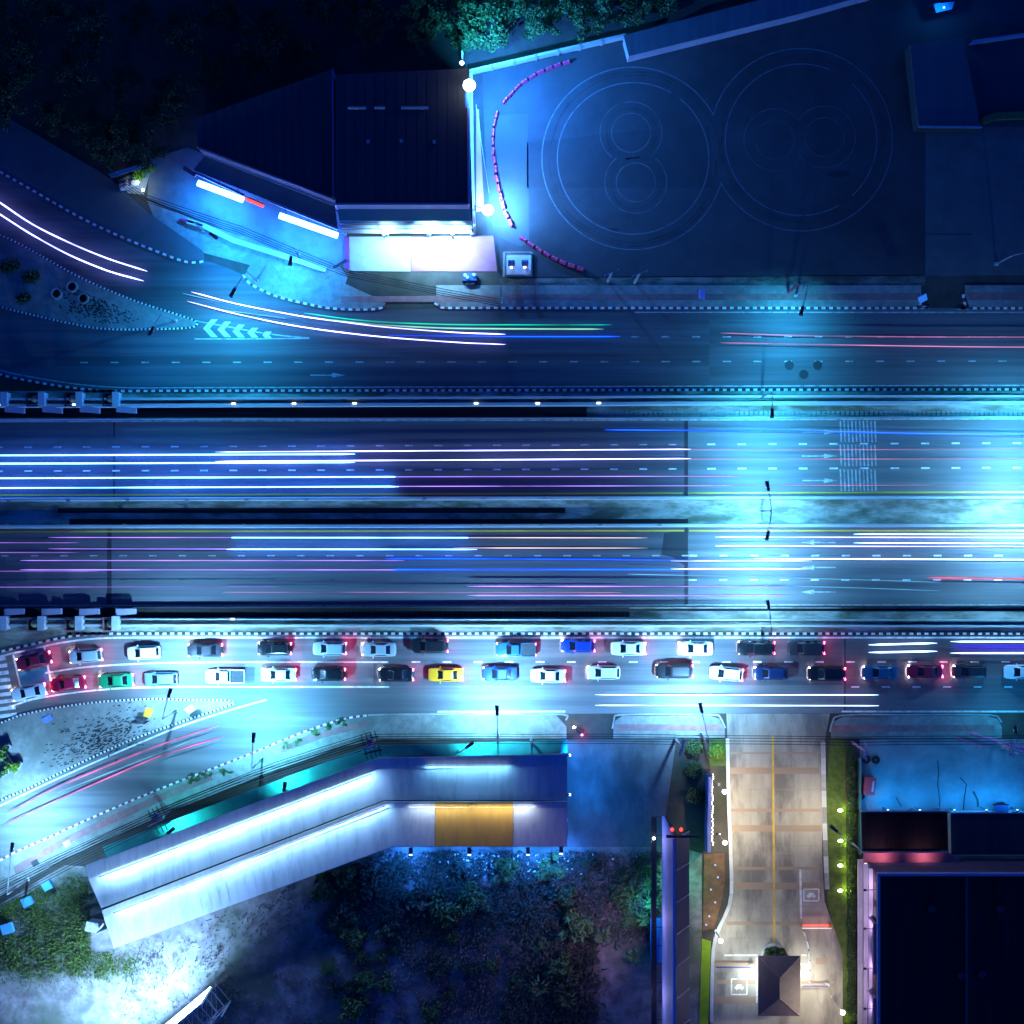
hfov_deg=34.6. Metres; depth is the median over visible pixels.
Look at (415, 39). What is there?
tree
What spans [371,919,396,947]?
wild shrub
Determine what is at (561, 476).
light trail
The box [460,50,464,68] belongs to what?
flood light
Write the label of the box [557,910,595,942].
wild shrub
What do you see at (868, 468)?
road marking
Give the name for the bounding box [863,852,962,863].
terrace
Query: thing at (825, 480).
arrow marking
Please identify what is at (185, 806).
power cable
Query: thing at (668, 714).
kerb
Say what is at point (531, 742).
power pole
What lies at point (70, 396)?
planter box
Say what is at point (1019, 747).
crane boom
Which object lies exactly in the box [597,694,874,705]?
light trail
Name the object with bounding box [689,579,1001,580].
road marking
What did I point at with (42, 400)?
stub pier
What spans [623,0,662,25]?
tree
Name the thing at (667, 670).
sport utility car
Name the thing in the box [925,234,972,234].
yard joint
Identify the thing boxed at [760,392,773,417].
street lamp
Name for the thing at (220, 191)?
tube light
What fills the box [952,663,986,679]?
hatchback car
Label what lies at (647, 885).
palm bush
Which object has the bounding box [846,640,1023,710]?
asphalt patch
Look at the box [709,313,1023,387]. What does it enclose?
road
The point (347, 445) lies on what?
road marking
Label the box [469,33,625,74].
concrete fence
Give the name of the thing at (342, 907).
wild shrub
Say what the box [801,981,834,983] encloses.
paving band
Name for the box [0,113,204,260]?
pavement
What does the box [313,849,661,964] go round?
weeds
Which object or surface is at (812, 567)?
arrow marking
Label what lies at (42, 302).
island
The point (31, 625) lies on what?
planter box
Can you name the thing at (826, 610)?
drain channel
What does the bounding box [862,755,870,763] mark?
old tyre
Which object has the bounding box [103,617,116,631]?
planter box
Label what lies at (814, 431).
light trail
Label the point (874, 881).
window
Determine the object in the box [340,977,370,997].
wild shrub
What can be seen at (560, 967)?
wild shrub
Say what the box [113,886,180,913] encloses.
roof lamp
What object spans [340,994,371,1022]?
wild shrub
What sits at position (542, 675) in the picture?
sedan car
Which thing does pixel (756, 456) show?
road
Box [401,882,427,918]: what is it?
wild shrub
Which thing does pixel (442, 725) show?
pavement
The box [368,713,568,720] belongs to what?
kerb
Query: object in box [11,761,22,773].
box planter
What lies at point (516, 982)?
wild shrub
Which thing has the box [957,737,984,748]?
crane boom
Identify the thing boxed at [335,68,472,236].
shop building
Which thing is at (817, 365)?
manhole cover
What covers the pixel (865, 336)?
light trail
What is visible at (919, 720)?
pavement
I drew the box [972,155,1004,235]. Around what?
parking marking
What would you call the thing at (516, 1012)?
weeds
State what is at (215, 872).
roof lamp
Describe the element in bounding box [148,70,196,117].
tree
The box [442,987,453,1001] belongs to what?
wild shrub
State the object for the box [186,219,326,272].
wall
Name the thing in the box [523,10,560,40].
tree
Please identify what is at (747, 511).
verge
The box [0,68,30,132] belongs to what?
tree
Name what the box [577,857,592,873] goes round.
wild shrub
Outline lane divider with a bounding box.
[803,930,810,982]
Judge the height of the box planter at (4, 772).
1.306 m
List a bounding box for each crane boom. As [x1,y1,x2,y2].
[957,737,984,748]
[970,733,1023,750]
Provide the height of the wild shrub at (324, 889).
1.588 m
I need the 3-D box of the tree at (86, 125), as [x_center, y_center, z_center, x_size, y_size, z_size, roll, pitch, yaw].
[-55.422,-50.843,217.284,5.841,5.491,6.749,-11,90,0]
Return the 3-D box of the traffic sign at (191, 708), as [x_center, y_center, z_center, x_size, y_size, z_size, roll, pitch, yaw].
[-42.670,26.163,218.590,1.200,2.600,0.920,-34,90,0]
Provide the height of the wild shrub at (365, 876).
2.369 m
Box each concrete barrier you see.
[0,400,1023,407]
[0,496,1023,501]
[0,523,1023,527]
[8,618,1023,621]
[9,395,1023,400]
[9,624,1023,626]
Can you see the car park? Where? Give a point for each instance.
(953, 185)
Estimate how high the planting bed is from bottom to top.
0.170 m
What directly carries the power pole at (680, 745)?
on the pavement at (664, 720)
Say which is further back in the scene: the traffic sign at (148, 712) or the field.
the field
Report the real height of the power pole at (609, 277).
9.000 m
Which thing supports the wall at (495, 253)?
on the yard at (881, 231)
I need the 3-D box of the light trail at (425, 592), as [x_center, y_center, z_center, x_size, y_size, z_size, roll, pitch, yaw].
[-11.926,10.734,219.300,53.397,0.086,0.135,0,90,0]
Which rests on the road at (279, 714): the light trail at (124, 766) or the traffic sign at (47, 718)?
the light trail at (124, 766)
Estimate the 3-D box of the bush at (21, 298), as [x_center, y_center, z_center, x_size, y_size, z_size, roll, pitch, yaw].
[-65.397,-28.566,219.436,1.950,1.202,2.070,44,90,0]
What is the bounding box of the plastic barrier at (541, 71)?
[537,69,543,74]
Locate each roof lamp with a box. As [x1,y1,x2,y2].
[99,851,166,876]
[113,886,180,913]
[167,825,234,851]
[181,859,248,886]
[236,799,302,824]
[249,832,316,859]
[304,773,371,799]
[318,806,384,832]
[411,806,468,806]
[427,765,508,766]
[475,806,532,806]
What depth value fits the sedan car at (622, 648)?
219.01 m
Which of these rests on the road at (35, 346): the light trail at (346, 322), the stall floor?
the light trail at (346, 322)
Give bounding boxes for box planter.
[0,743,11,752]
[0,750,5,760]
[0,769,9,778]
[2,754,12,765]
[4,762,15,770]
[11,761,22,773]
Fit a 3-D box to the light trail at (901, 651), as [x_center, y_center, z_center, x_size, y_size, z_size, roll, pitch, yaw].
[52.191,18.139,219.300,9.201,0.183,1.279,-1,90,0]
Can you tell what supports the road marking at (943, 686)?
on the asphalt patch at (960, 694)
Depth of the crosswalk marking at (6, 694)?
219.98 m
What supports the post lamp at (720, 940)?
on the ground at (150, 54)
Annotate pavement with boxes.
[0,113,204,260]
[0,715,565,895]
[13,776,212,873]
[245,264,385,307]
[278,721,367,752]
[341,295,498,301]
[436,285,920,306]
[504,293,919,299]
[613,716,724,737]
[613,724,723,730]
[831,716,1001,737]
[832,725,993,731]
[965,285,1023,306]
[967,292,1023,299]
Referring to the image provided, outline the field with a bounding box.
[0,847,701,1023]
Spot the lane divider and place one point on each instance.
(808, 956)
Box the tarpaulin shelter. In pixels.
[933,2,953,12]
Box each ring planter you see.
[50,288,62,298]
[66,281,77,291]
[77,293,88,303]
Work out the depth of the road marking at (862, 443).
219.98 m
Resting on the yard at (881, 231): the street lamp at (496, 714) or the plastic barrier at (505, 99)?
the plastic barrier at (505, 99)
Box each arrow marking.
[310,373,343,377]
[801,540,835,544]
[801,565,835,569]
[802,430,834,433]
[802,454,834,457]
[802,478,836,482]
[803,590,835,593]
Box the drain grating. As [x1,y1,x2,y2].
[341,610,594,616]
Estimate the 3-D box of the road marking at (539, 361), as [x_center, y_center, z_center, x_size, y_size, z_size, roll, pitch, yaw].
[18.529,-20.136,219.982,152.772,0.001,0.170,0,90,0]
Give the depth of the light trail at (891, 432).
219.28 m
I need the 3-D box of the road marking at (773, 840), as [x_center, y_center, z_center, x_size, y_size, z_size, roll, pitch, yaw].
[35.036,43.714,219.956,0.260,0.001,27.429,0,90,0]
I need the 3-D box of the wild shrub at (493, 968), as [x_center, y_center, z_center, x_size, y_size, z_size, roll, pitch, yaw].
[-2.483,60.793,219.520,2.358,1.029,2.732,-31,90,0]
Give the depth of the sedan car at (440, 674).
219.02 m
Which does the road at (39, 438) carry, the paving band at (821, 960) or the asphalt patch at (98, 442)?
the asphalt patch at (98, 442)
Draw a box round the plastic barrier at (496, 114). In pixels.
[494,110,498,118]
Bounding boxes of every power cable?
[0,732,373,905]
[0,735,374,889]
[78,152,501,305]
[373,734,674,744]
[675,735,1023,745]
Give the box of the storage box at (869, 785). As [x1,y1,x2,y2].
[862,775,876,795]
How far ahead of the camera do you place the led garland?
218.63 m
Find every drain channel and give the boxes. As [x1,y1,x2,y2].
[0,407,586,417]
[0,607,628,616]
[58,508,564,512]
[69,519,687,524]
[629,609,1023,610]
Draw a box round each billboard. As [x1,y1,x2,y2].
[154,984,230,1023]
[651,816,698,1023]
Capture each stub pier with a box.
[0,392,25,413]
[0,608,24,630]
[37,609,62,630]
[38,392,62,413]
[75,392,100,413]
[75,609,99,630]
[111,609,136,630]
[112,392,136,413]
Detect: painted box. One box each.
[18,648,43,657]
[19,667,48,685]
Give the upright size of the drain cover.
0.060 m
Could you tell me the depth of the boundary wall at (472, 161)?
218.40 m
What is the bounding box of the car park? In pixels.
[925,127,1023,275]
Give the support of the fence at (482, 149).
on the red ramp
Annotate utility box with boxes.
[0,921,14,934]
[20,895,33,907]
[41,879,53,891]
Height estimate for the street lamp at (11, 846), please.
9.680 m
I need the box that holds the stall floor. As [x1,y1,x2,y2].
[119,169,149,194]
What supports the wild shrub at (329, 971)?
on the field
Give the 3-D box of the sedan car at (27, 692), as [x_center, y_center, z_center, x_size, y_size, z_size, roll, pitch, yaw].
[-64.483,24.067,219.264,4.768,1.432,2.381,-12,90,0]
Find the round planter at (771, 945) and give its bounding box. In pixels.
[760,943,786,955]
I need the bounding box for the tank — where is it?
[650,917,661,961]
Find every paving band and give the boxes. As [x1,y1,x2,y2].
[714,980,755,983]
[714,996,757,1003]
[715,960,755,965]
[726,921,802,924]
[729,752,819,753]
[730,768,818,773]
[731,809,820,811]
[731,825,820,831]
[733,867,819,869]
[733,882,820,888]
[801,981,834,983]
[816,958,827,963]
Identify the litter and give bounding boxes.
[426,853,636,888]
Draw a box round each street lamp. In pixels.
[6,842,29,894]
[147,312,177,335]
[162,688,177,718]
[166,826,175,834]
[193,222,218,239]
[229,271,258,297]
[251,732,263,768]
[282,782,287,791]
[288,248,299,265]
[458,741,473,753]
[495,705,499,744]
[698,702,708,743]
[759,481,771,540]
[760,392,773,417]
[760,600,772,632]
[794,285,807,315]
[829,824,862,852]
[994,252,1023,265]
[1001,724,1018,754]
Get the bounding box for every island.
[0,236,195,327]
[0,700,231,798]
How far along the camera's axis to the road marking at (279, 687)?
219.98 m
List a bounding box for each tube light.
[197,177,243,202]
[278,209,338,238]
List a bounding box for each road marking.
[0,312,1023,387]
[0,418,1023,605]
[0,444,675,447]
[0,468,675,471]
[0,491,1023,531]
[0,637,1023,656]
[0,661,1023,806]
[1,555,688,555]
[2,579,688,579]
[80,360,1005,362]
[195,320,308,339]
[412,661,1009,662]
[631,336,1005,337]
[689,555,1002,555]
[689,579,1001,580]
[707,442,1020,444]
[707,467,1020,469]
[724,954,805,1002]
[772,736,774,940]
[799,869,801,917]
[851,686,1011,687]
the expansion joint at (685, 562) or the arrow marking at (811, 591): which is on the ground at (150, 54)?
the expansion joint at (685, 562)
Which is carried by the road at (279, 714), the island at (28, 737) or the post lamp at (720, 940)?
the island at (28, 737)
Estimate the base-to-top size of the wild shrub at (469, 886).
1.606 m
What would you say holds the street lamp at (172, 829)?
on the ground at (150, 54)
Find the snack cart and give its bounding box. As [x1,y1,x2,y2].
[462,273,477,284]
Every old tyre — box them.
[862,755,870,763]
[872,756,879,763]
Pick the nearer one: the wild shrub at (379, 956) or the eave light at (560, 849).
the eave light at (560, 849)
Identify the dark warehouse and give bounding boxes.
[905,37,981,131]
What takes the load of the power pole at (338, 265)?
on the forecourt at (207, 243)
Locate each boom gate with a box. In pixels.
[716,963,752,967]
[800,923,831,928]
[802,981,829,986]
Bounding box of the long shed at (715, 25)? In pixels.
[623,0,867,61]
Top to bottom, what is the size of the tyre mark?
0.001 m
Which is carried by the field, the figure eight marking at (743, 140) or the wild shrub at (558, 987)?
the wild shrub at (558, 987)
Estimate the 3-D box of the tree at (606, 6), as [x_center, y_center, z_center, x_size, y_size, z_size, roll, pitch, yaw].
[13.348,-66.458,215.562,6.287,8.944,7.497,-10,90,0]
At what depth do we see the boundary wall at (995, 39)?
218.70 m
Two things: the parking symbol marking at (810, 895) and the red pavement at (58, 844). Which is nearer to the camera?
the red pavement at (58, 844)
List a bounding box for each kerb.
[0,171,202,263]
[0,234,197,329]
[0,373,1023,391]
[0,632,1023,652]
[0,698,234,800]
[0,715,365,860]
[242,274,385,310]
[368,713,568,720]
[434,302,929,308]
[612,713,725,728]
[710,738,732,1021]
[821,741,829,888]
[829,714,1001,731]
[957,294,1023,308]
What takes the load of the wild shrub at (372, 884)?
on the field
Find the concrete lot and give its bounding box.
[567,739,675,846]
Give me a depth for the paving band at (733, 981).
219.96 m
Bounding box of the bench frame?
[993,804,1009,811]
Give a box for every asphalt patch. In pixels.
[51,431,138,453]
[373,640,842,685]
[661,531,683,564]
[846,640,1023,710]
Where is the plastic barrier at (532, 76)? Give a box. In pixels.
[528,73,535,79]
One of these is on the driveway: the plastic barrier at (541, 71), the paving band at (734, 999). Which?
the paving band at (734, 999)
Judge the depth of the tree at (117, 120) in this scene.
214.77 m
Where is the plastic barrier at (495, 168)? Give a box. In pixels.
[494,165,497,172]
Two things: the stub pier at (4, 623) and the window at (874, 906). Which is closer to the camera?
the window at (874, 906)
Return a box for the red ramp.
[476,109,483,211]
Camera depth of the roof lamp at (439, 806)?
213.44 m
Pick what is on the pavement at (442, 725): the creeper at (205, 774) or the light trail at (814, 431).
the creeper at (205, 774)
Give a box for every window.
[874,881,875,899]
[874,906,875,921]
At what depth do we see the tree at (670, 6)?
216.30 m
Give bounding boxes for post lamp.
[715,930,722,942]
[718,833,726,844]
[831,995,844,1014]
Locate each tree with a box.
[0,0,33,43]
[0,36,46,88]
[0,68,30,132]
[26,0,71,26]
[34,95,75,137]
[46,45,97,99]
[61,0,118,61]
[69,101,110,148]
[87,129,127,170]
[102,102,146,144]
[117,121,169,172]
[139,99,180,134]
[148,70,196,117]
[153,5,208,60]
[200,0,243,32]
[230,15,287,86]
[341,0,394,49]
[394,0,445,32]
[399,16,435,56]
[427,0,477,38]
[446,9,481,53]
[456,0,513,52]
[465,0,500,31]
[497,0,549,27]
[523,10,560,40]
[541,0,591,23]
[566,3,600,42]
[594,0,636,33]
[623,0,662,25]
[644,0,679,16]
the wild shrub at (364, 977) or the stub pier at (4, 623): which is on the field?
the wild shrub at (364, 977)
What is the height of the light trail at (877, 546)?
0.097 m
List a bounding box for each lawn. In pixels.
[699,939,710,1023]
[709,739,725,765]
[826,740,847,1023]
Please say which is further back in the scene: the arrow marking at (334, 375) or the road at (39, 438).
the road at (39, 438)
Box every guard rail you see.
[0,416,1023,419]
[0,605,1023,607]
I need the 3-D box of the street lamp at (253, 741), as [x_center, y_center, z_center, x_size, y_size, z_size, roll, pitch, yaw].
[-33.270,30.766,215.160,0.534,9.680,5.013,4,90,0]
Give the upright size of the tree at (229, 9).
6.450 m
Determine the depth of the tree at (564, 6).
215.36 m
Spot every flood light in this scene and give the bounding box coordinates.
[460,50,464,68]
[463,79,475,91]
[474,205,493,215]
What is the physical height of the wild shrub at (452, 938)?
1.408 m
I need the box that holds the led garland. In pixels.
[711,773,713,847]
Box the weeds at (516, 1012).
[488,887,609,1023]
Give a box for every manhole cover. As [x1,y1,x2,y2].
[783,359,794,370]
[798,368,809,379]
[812,359,823,370]
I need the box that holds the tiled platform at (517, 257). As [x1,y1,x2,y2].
[504,252,530,274]
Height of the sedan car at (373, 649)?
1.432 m
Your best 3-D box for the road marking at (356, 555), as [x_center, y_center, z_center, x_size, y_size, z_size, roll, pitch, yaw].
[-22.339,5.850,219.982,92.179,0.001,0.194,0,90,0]
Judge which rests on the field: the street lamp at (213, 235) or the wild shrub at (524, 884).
the wild shrub at (524, 884)
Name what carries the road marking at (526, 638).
on the road at (279, 714)
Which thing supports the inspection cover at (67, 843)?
on the red pavement at (58, 844)
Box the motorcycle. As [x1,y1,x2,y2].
[572,725,582,735]
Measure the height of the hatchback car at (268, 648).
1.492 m
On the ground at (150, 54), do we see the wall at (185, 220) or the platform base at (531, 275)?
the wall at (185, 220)
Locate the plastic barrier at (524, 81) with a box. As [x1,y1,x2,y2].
[520,78,527,84]
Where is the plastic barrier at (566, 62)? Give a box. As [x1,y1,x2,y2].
[562,60,569,64]
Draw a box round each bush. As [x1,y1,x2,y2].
[0,257,19,275]
[15,291,31,305]
[21,268,40,284]
[131,169,145,181]
[146,165,155,173]
[527,975,550,999]
[555,989,576,1010]
[589,926,610,946]
[623,945,642,967]
[634,911,649,929]
[640,873,658,893]
[642,893,661,914]
[683,760,701,778]
[685,739,702,755]
[685,787,703,804]
[708,744,723,758]
[764,947,771,954]
[771,946,777,953]
[778,947,785,954]
[843,1011,856,1023]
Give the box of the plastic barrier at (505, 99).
[501,96,507,104]
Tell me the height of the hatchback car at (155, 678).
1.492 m
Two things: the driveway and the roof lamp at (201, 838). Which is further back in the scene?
the driveway
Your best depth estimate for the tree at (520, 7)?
213.94 m
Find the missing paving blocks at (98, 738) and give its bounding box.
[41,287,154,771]
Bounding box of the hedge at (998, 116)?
[980,111,1023,124]
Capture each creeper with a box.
[187,768,233,784]
[282,717,347,749]
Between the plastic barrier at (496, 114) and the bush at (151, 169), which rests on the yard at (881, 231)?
the plastic barrier at (496, 114)
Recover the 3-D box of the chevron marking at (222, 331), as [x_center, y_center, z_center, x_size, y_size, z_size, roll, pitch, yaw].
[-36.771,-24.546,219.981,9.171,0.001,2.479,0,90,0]
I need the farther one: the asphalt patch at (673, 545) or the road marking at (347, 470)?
the asphalt patch at (673, 545)
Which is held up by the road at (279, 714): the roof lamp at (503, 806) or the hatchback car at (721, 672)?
the hatchback car at (721, 672)
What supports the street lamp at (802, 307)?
on the pavement at (644, 289)
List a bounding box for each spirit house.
[508,260,514,268]
[521,260,527,268]
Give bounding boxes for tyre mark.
[548,55,885,246]
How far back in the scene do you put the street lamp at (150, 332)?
210.72 m
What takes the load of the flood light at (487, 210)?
on the ground at (150, 54)
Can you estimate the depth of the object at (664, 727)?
219.87 m
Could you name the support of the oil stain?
on the yard at (881, 231)
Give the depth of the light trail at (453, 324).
219.24 m
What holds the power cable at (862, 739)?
attached to the power pole at (680, 745)
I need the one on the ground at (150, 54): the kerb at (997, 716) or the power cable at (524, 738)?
the kerb at (997, 716)
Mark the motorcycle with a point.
(577, 730)
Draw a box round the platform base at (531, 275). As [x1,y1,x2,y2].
[503,252,532,276]
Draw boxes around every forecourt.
[147,147,348,271]
[148,201,348,282]
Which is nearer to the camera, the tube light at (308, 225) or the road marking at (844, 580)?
the tube light at (308, 225)
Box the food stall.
[109,160,156,190]
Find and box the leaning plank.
[973,792,978,806]
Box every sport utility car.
[411,637,447,654]
[655,662,692,679]
[737,639,774,656]
[787,639,824,656]
[808,665,845,682]
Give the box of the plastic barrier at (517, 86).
[514,83,520,90]
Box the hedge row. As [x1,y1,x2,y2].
[845,743,857,1023]
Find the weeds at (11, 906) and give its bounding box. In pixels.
[0,868,157,996]
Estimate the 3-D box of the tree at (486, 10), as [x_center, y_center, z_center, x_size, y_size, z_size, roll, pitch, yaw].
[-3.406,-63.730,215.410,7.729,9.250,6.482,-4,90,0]
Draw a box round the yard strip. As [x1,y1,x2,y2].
[499,276,924,284]
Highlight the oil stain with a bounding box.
[608,170,850,231]
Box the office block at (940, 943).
[857,855,1023,1023]
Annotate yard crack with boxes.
[896,760,966,810]
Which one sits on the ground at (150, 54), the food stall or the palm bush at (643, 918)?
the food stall
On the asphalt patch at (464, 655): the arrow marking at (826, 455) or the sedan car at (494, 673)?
the sedan car at (494, 673)
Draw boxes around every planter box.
[27,392,40,406]
[27,617,40,631]
[65,392,78,406]
[65,617,78,631]
[103,392,115,406]
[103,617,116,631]
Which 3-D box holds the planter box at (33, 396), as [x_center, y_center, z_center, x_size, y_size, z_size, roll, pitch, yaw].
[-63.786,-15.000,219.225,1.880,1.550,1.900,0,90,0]
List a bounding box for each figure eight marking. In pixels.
[541,48,892,249]
[599,101,855,213]
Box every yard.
[483,0,1023,276]
[860,739,1023,815]
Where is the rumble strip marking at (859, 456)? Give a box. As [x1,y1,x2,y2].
[840,421,876,490]
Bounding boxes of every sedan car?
[11,682,47,701]
[16,651,52,670]
[50,675,86,692]
[98,672,134,689]
[187,642,222,658]
[261,666,296,683]
[361,641,396,657]
[378,666,413,683]
[428,666,463,683]
[482,665,517,682]
[530,667,565,684]
[610,640,645,656]
[678,640,712,656]
[862,664,897,680]
[907,663,942,679]
[1003,663,1023,680]
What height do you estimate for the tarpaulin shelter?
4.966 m
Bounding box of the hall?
[182,69,337,229]
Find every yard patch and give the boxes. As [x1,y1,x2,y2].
[484,114,528,245]
[527,125,711,187]
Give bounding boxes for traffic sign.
[41,714,52,722]
[143,707,152,717]
[184,704,195,713]
[698,289,704,298]
[918,293,927,303]
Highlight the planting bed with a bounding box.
[703,853,724,930]
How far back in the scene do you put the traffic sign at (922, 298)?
217.60 m
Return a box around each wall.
[180,218,202,225]
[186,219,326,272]
[344,237,348,269]
[470,72,475,235]
[493,234,498,272]
[704,773,711,852]
[858,757,861,854]
[948,813,958,858]
[952,810,1023,811]
[969,33,1023,44]
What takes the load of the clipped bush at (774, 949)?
in the round planter at (771, 945)
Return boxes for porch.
[348,237,410,270]
[411,236,496,270]
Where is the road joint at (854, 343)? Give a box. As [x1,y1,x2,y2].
[638,313,855,376]
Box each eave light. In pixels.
[409,847,412,854]
[467,847,470,854]
[526,847,529,854]
[559,846,562,853]
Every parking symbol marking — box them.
[731,978,747,994]
[800,964,806,976]
[803,889,818,901]
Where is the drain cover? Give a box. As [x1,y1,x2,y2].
[601,411,1023,414]
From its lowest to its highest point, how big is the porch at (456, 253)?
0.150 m
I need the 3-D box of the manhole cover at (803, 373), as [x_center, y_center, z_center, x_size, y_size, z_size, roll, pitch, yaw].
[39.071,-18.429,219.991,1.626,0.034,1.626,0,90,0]
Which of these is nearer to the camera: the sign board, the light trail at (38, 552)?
the sign board
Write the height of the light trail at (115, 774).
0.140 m
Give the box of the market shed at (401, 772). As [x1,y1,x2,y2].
[86,740,567,947]
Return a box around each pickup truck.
[205,668,245,684]
[496,641,535,658]
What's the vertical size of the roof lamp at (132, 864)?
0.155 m
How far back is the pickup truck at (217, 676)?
218.93 m
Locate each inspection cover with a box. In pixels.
[31,859,38,866]
[63,840,71,847]
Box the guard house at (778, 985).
[758,956,800,1015]
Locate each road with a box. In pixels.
[0,174,1023,390]
[0,420,683,497]
[0,527,683,606]
[0,635,1023,858]
[688,420,1023,495]
[688,527,1023,603]
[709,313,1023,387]
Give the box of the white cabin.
[85,918,103,932]
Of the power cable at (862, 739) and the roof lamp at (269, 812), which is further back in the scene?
the roof lamp at (269, 812)
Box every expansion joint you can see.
[107,422,114,604]
[684,421,687,495]
[684,527,687,603]
[844,639,845,710]
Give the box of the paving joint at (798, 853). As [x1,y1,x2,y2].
[729,747,823,938]
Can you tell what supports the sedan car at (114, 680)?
on the road at (279, 714)
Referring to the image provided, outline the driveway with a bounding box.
[711,714,842,1023]
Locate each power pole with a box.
[148,804,171,833]
[332,259,347,273]
[361,731,381,759]
[500,287,502,303]
[530,738,532,756]
[604,268,619,282]
[632,270,647,283]
[674,737,684,756]
[787,281,807,293]
[851,741,867,759]
[997,740,1013,757]
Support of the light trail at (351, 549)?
on the road at (19, 586)
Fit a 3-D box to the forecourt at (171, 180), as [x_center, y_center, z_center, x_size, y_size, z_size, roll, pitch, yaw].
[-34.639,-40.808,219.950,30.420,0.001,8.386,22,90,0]
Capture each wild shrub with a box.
[310,872,338,902]
[320,957,338,977]
[325,896,355,930]
[325,911,357,940]
[326,979,342,999]
[331,865,357,891]
[338,997,367,1021]
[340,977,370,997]
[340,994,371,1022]
[344,926,370,954]
[345,909,360,926]
[352,948,371,967]
[353,970,376,992]
[356,861,385,900]
[359,874,383,902]
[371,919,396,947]
[372,970,392,995]
[374,950,388,966]
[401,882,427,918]
[409,894,431,920]
[420,1001,442,1023]
[421,889,446,923]
[428,950,456,982]
[434,896,464,927]
[441,931,460,946]
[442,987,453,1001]
[450,859,469,876]
[456,880,481,903]
[457,961,478,977]
[462,867,478,881]
[465,890,490,914]
[468,963,481,980]
[483,958,499,976]
[491,856,521,884]
[498,944,513,956]
[511,976,525,989]
[517,875,534,894]
[533,937,549,956]
[535,851,565,881]
[540,877,566,908]
[547,952,578,981]
[547,979,570,1003]
[552,967,579,997]
[555,886,577,912]
[557,863,568,876]
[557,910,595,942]
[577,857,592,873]
[579,950,600,964]
[584,852,599,871]
[599,884,612,903]
[609,887,636,913]
[610,873,641,903]
[613,870,637,891]
[620,910,641,929]
[633,862,650,881]
[636,917,650,933]
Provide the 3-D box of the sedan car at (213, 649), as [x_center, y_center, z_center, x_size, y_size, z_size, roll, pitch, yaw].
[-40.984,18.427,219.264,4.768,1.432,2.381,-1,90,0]
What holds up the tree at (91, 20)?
on the ground at (150, 54)
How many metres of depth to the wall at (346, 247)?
219.65 m
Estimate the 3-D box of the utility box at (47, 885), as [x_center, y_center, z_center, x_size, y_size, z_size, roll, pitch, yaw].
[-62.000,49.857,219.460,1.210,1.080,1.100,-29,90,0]
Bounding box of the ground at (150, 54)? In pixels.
[0,0,1023,1023]
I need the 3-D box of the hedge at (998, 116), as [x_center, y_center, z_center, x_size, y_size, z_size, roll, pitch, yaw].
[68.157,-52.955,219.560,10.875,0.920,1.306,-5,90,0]
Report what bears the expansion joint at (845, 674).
on the road at (279, 714)
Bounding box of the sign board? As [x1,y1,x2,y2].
[245,196,263,207]
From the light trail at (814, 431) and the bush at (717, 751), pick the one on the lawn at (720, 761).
the bush at (717, 751)
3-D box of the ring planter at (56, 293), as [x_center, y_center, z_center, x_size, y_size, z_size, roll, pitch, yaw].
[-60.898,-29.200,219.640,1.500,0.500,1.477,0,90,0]
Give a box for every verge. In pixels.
[0,391,1023,420]
[0,499,1023,524]
[0,607,1023,649]
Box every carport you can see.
[857,807,947,851]
[946,809,1023,855]
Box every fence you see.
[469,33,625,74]
[476,106,488,190]
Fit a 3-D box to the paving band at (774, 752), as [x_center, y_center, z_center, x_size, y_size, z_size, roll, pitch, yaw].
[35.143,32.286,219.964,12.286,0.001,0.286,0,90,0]
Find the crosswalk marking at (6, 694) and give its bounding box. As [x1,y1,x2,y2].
[0,646,50,717]
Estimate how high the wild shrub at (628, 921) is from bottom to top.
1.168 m
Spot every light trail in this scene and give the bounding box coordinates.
[0,202,144,280]
[0,454,353,463]
[0,476,394,488]
[0,542,78,552]
[6,725,223,823]
[20,560,404,569]
[48,537,231,548]
[58,740,191,792]
[183,293,281,317]
[188,292,504,344]
[208,586,274,586]
[215,449,690,461]
[229,537,476,549]
[229,592,622,592]
[306,313,606,324]
[327,319,597,329]
[386,558,699,569]
[390,335,619,336]
[395,476,735,486]
[467,586,788,595]
[468,537,635,537]
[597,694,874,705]
[611,429,1023,435]
[636,574,934,590]
[725,537,1023,546]
[728,333,1023,347]
[733,485,950,485]
[754,558,1023,559]
[788,429,1023,434]
[800,449,1023,449]
[865,534,1023,543]
[869,643,934,652]
[930,577,1023,579]
[950,641,1023,653]
[950,644,1023,650]
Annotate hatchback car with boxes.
[69,647,102,664]
[127,645,161,661]
[144,671,178,687]
[258,640,291,656]
[312,666,345,682]
[313,640,346,656]
[561,637,594,654]
[586,664,620,680]
[708,665,743,681]
[753,665,787,681]
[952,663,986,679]
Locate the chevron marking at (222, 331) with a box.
[203,319,270,337]

